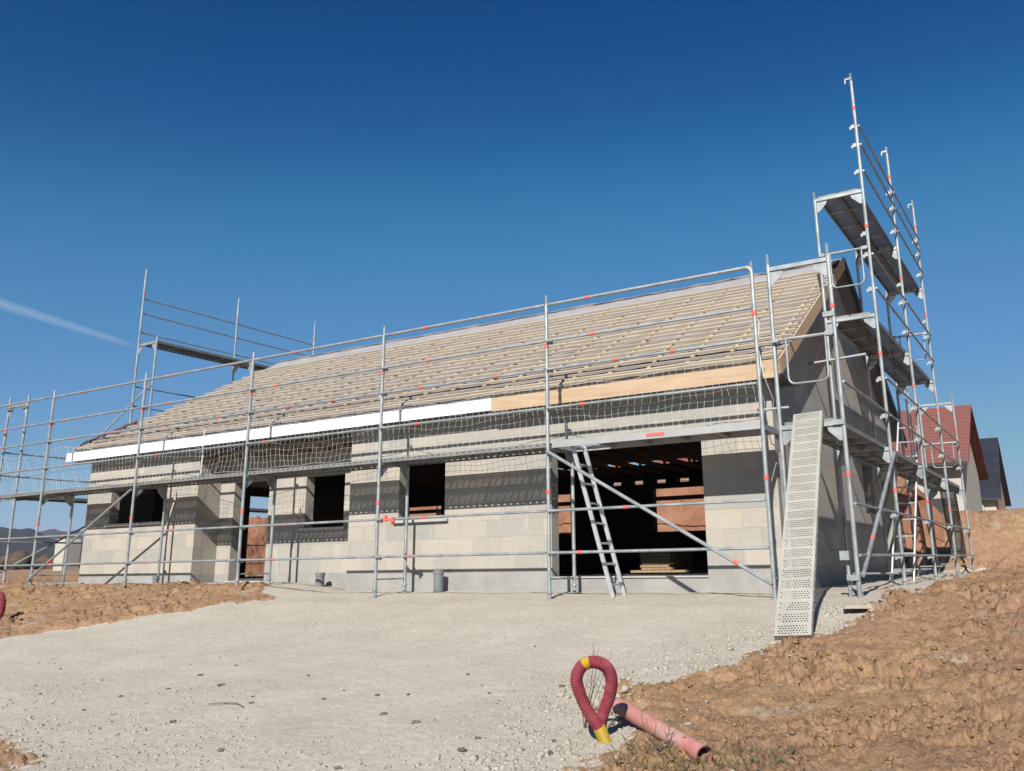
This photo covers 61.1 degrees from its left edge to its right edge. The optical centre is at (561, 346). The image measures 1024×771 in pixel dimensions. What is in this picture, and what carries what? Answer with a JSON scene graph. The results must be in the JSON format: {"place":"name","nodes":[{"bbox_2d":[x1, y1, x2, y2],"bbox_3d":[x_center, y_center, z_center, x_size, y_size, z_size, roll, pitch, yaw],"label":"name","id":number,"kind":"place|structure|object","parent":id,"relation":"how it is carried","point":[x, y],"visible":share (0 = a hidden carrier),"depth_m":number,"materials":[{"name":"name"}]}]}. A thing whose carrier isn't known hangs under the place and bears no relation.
{"place":"outdoors","nodes":[
{"label":"outdoors","id":0,"kind":"place"},
{"bbox_2d":[0,527,82,562],"bbox_3d":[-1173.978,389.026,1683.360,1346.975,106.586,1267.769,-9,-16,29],"label":"hills","id":1,"kind":"structure","parent":0,"point":[28,547],"depth_m":1441.35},
{"bbox_2d":[40,529,83,541],"bbox_3d":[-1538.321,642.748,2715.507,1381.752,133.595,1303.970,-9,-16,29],"label":"hills","id":2,"kind":"structure","parent":0,"point":[49,532],"depth_m":2543.98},
{"bbox_2d":[0,507,1023,770],"bbox_3d":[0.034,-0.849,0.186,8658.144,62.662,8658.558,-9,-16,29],"label":"ground","id":3,"kind":"structure","parent":0,"point":[182,639],"depth_m":7.53,"materials":[{"name":"grey gravel"}]},
{"bbox_2d":[0,592,5,618],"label":"conduit","id":4,"kind":"object","parent":3,"relation":"on","point":[2,603],"visible":0.97,"depth_m":13.23,"materials":[{"name":"red plastic"}]},
{"bbox_2d":[0,549,79,569],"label":"scrub","id":5,"kind":"object","parent":3,"relation":"on","point":[17,556],"visible":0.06,"depth_m":192.82,"materials":[{"name":"brown plant"}]},
{"bbox_2d":[53,539,80,570],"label":"water tank","id":6,"kind":"object","parent":3,"relation":"on","point":[73,553],"visible":0.65,"depth_m":84.60,"materials":[{"name":"white plastic"}]},
{"bbox_2d":[152,576,159,583],"bbox_3d":[-7.551,4.440,16.088,0.120,0.360,0.120,-9,-16,29],"label":"pipe stub","id":7,"kind":"object","parent":3,"relation":"on","point":[155,579],"visible":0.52,"depth_m":16.07,"materials":[{"name":"grey plastic"}]},
{"bbox_2d":[0,269,315,583],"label":"scaffold","id":8,"kind":"object","parent":3,"relation":"on","point":[156,344],"visible":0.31,"depth_m":21.89,"materials":[{"name":"metal"}]},
{"bbox_2d":[209,702,243,706],"bbox_3d":[-2.746,2.953,7.158,0.452,0.022,0.088,-9,-16,29],"label":"stick","id":9,"kind":"object","parent":3,"relation":"on","point":[227,703],"visible":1,"depth_m":7.19,"materials":[{"name":"beige wood"}]},
{"bbox_2d":[245,516,267,575],"bbox_3d":[-10.538,6.824,29.193,5.200,2.229,7.200,-9,-16,29],"label":"earth heap","id":10,"kind":"object","parent":3,"relation":"on","point":[257,535],"visible":0.03,"depth_m":27.14,"materials":[{"name":"soil"}]},
{"bbox_2d":[315,572,324,586],"bbox_3d":[-4.161,4.103,14.895,0.160,0.430,0.160,-9,-16,29],"label":"pipe stub","id":11,"kind":"object","parent":3,"relation":"on","point":[320,579],"visible":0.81,"depth_m":14.86,"materials":[{"name":"grey plastic"}]},
{"bbox_2d":[0,261,790,600],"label":"scaffold","id":12,"kind":"object","parent":3,"relation":"on","point":[548,449],"visible":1,"depth_m":12.82,"materials":[{"name":"metal"}]},
{"bbox_2d":[0,351,764,494],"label":"safety net","id":13,"kind":"object","parent":12,"relation":"attached to","point":[399,428],"visible":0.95,"depth_m":13.18,"materials":[{"name":"grey fabric"}]},
{"bbox_2d":[381,515,394,524],"bbox_3d":[-2.554,2.556,12.789,0.255,0.135,0.057,-9,-16,29],"label":"clamp","id":14,"kind":"object","parent":12,"relation":"attached to","point":[390,519],"visible":1,"depth_m":12.76,"materials":[{"name":"red metal"}]},
{"bbox_2d":[200,321,773,473],"bbox_3d":[-1.893,1.002,13.101,10.304,1.201,0.372,-9,-16,29],"label":"rope","id":15,"kind":"object","parent":12,"relation":"hanging from","point":[760,368],"visible":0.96,"depth_m":10.57,"materials":[{"name":"grey fabric"}]},
{"bbox_2d":[433,570,443,592],"bbox_3d":[-1.860,3.599,13.076,0.160,0.450,0.160,-9,-16,29],"label":"pipe stub","id":16,"kind":"object","parent":3,"relation":"on","point":[438,581],"visible":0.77,"depth_m":13.04,"materials":[{"name":"grey plastic"}]},
{"bbox_2d":[0,594,884,770],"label":"gravel stones","id":17,"kind":"object","parent":3,"relation":"on","point":[437,757],"visible":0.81,"depth_m":6.36,"materials":[{"name":"stone"}]},
{"bbox_2d":[457,747,467,751],"bbox_3d":[-0.625,2.530,5.442,0.055,0.029,0.070,12,-19,-42],"label":"mud clod","id":18,"kind":"object","parent":3,"relation":"on","point":[461,749],"visible":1,"depth_m":5.42,"materials":[{"name":"beige soil"}]},
{"bbox_2d":[66,257,906,591],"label":"house","id":19,"kind":"structure","parent":3,"relation":"on","point":[724,469],"depth_m":14.71,"materials":[{"name":"concrete"}]},
{"bbox_2d":[631,569,704,572],"bbox_3d":[1.760,3.694,14.277,0.969,0.036,0.920,-9,-16,29],"label":"timber block","id":20,"kind":"object","parent":19,"relation":"on","point":[675,570],"depth_m":13.97,"materials":[{"name":"beige wood"}]},
{"bbox_2d":[641,567,692,569],"bbox_3d":[1.750,3.655,14.293,0.533,0.036,0.902,-9,-16,29],"label":"timber block","id":21,"kind":"object","parent":20,"relation":"on","point":[661,568],"depth_m":13.94,"materials":[{"name":"beige wood"}]},
{"bbox_2d":[640,564,691,566],"bbox_3d":[1.734,3.616,14.312,0.510,0.036,0.900,-10,-17,31],"label":"timber block","id":22,"kind":"object","parent":21,"relation":"on","point":[676,565],"depth_m":14.02,"materials":[{"name":"beige wood"}]},
{"bbox_2d":[641,562,692,564],"bbox_3d":[1.756,3.572,14.309,0.571,0.036,0.913,-9,-16,29],"label":"timber block","id":23,"kind":"object","parent":22,"relation":"on","point":[645,563],"depth_m":13.98,"materials":[{"name":"brown wood"}]},
{"bbox_2d":[641,559,691,561],"bbox_3d":[1.735,3.534,14.330,0.546,0.036,0.909,-9,-16,29],"label":"timber block","id":24,"kind":"object","parent":23,"relation":"on","point":[661,560],"depth_m":13.98,"materials":[{"name":"brown wood"}]},
{"bbox_2d":[641,556,690,558],"bbox_3d":[1.728,3.494,14.344,0.522,0.036,0.907,-9,-16,29],"label":"timber block","id":25,"kind":"object","parent":24,"relation":"on","point":[677,557],"depth_m":14.02,"materials":[{"name":"brown wood"}]},
{"bbox_2d":[639,554,691,556],"bbox_3d":[1.730,3.454,14.353,0.551,0.036,0.901,-9,-16,29],"label":"timber block","id":26,"kind":"object","parent":25,"relation":"on","point":[653,555],"depth_m":14.06,"materials":[{"name":"brown wood"}]},
{"bbox_2d":[640,551,691,553],"bbox_3d":[1.736,3.412,14.359,0.536,0.036,0.903,-9,-16,29],"label":"timber block","id":27,"kind":"object","parent":26,"relation":"on","point":[681,552],"depth_m":14.07,"materials":[{"name":"brown wood"}]},
{"bbox_2d":[0,572,1023,770],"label":"soil clods","id":28,"kind":"object","parent":3,"relation":"on","point":[928,704],"visible":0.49,"depth_m":6.25,"materials":[{"name":"brown soil"}]},
{"bbox_2d":[570,655,617,742],"bbox_3d":[0.214,2.249,5.425,0.298,0.612,0.209,11,-18,-39],"label":"conduit","id":29,"kind":"object","parent":3,"relation":"on","point":[597,721],"visible":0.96,"depth_m":5.41,"materials":[{"name":"red plastic"}]},
{"bbox_2d":[576,642,616,734],"bbox_3d":[0.223,2.292,5.809,0.144,0.609,0.422,-12,-18,38],"label":"dry weed","id":30,"kind":"object","parent":3,"relation":"on","point":[586,722],"visible":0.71,"depth_m":5.81,"materials":[{"name":"brown plant"}]},
{"bbox_2d":[569,437,626,597],"bbox_3d":[0.472,2.240,11.511,0.633,2.103,0.354,-9,-16,29],"label":"ladder","id":31,"kind":"object","parent":3,"relation":"on","point":[603,523],"visible":0.9,"depth_m":11.46,"materials":[{"name":"metal"}]},
{"bbox_2d":[592,704,623,727],"bbox_3d":[0.315,2.449,5.724,0.207,0.213,0.370,-28,-30,61],"label":"dry weed","id":32,"kind":"object","parent":3,"relation":"on","point":[610,724],"visible":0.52,"depth_m":5.74,"materials":[{"name":"beige plant"}]},
{"bbox_2d":[640,708,677,750],"bbox_3d":[0.568,2.203,5.020,0.290,0.256,0.118,9,-17,-34],"label":"dry weed","id":33,"kind":"object","parent":3,"relation":"on","point":[654,743],"visible":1,"depth_m":5.00,"materials":[{"name":"beige plant"}]},
{"bbox_2d":[612,698,711,763],"bbox_3d":[0.596,2.367,5.370,0.103,0.212,1.133,5,-15,-21],"label":"pipe","id":34,"kind":"object","parent":3,"relation":"on","point":[627,711],"visible":0.91,"depth_m":5.29,"materials":[{"name":"pink plastic"}]},
{"bbox_2d":[461,592,889,770],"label":"crushed stone","id":35,"kind":"object","parent":3,"relation":"on","point":[567,747],"visible":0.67,"depth_m":6.69,"materials":[{"name":"stone"}]},
{"bbox_2d":[409,460,945,562],"bbox_3d":[-0.024,5.657,28.008,23.400,3.838,6.000,-9,-16,29],"label":"earth heap","id":36,"kind":"object","parent":3,"relation":"on","point":[688,517],"visible":0.05,"depth_m":23.41,"materials":[{"name":"soil"}]},
{"bbox_2d":[586,730,834,770],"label":"grass","id":37,"kind":"structure","parent":3,"relation":"on","point":[778,759],"depth_m":4.86,"materials":[{"name":"brown plant"}]},
{"bbox_2d":[774,411,823,639],"bbox_3d":[2.489,1.706,8.974,0.336,3.077,0.062,-11,-58,26],"label":"deck plank","id":38,"kind":"object","parent":3,"relation":"on","point":[795,570],"visible":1,"depth_m":8.72,"materials":[{"name":"metal"}]},
{"bbox_2d":[657,404,988,512],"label":"house","id":39,"kind":"structure","parent":3,"relation":"on","point":[974,469],"depth_m":32.36,"materials":[{"name":"red tile"}]},
{"bbox_2d":[931,498,944,512],"bbox_3d":[13.195,5.927,30.378,0.600,1.200,0.019,-9,-16,29],"label":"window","id":40,"kind":"structure","parent":39,"relation":"in","point":[937,502],"depth_m":30.43,"materials":[{"name":"grey"}]},
{"bbox_2d":[843,604,871,608],"bbox_3d":[3.064,2.570,8.581,0.520,0.035,0.200,-5,-15,15],"label":"plank","id":41,"kind":"object","parent":3,"relation":"on","point":[854,606],"visible":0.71,"depth_m":8.53,"materials":[{"name":"beige wood"}]},
{"bbox_2d":[757,73,975,598],"bbox_3d":[5.793,0.221,15.648,1.113,8.120,11.910,-9,-16,29],"label":"scaffold","id":42,"kind":"object","parent":3,"relation":"on","point":[836,430],"visible":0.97,"depth_m":14.12,"materials":[{"name":"metal"}]},
{"bbox_2d":[902,373,915,460],"bbox_3d":[7.430,1.540,18.498,0.035,2.500,0.385,-9,-16,29],"label":"ladder","id":43,"kind":"object","parent":42,"relation":"on","point":[909,413],"visible":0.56,"depth_m":18.45,"materials":[{"name":"metal"}]},
{"bbox_2d":[891,422,917,580],"bbox_3d":[5.956,2.594,14.988,0.367,2.837,1.679,-10,-17,33],"label":"ladder","id":44,"kind":"object","parent":3,"relation":"on","point":[915,524],"visible":0.61,"depth_m":14.73,"materials":[{"name":"metal"}]},
{"bbox_2d":[940,490,966,558],"bbox_3d":[9.285,4.239,20.497,0.336,2.347,0.062,-7,24,29],"label":"deck plank","id":45,"kind":"object","parent":3,"relation":"on","point":[960,548],"visible":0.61,"depth_m":20.48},
{"bbox_2d":[979,437,1010,510],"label":"house","id":46,"kind":"structure","parent":3,"relation":"on","point":[994,491],"depth_m":54.56,"materials":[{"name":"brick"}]},
{"bbox_2d":[0,0,1023,531],"label":"sky","id":47,"kind":"structure","parent":0,"point":[356,169],"materials":[{"name":"blue"}]},
{"bbox_2d":[410,462,703,514],"bbox_3d":[0.454,4.125,23.137,15.150,3.920,0.850,-9,-16,29],"label":"scaffold","id":48,"kind":"object","parent":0,"point":[437,511],"visible":0.2,"depth_m":22.26,"materials":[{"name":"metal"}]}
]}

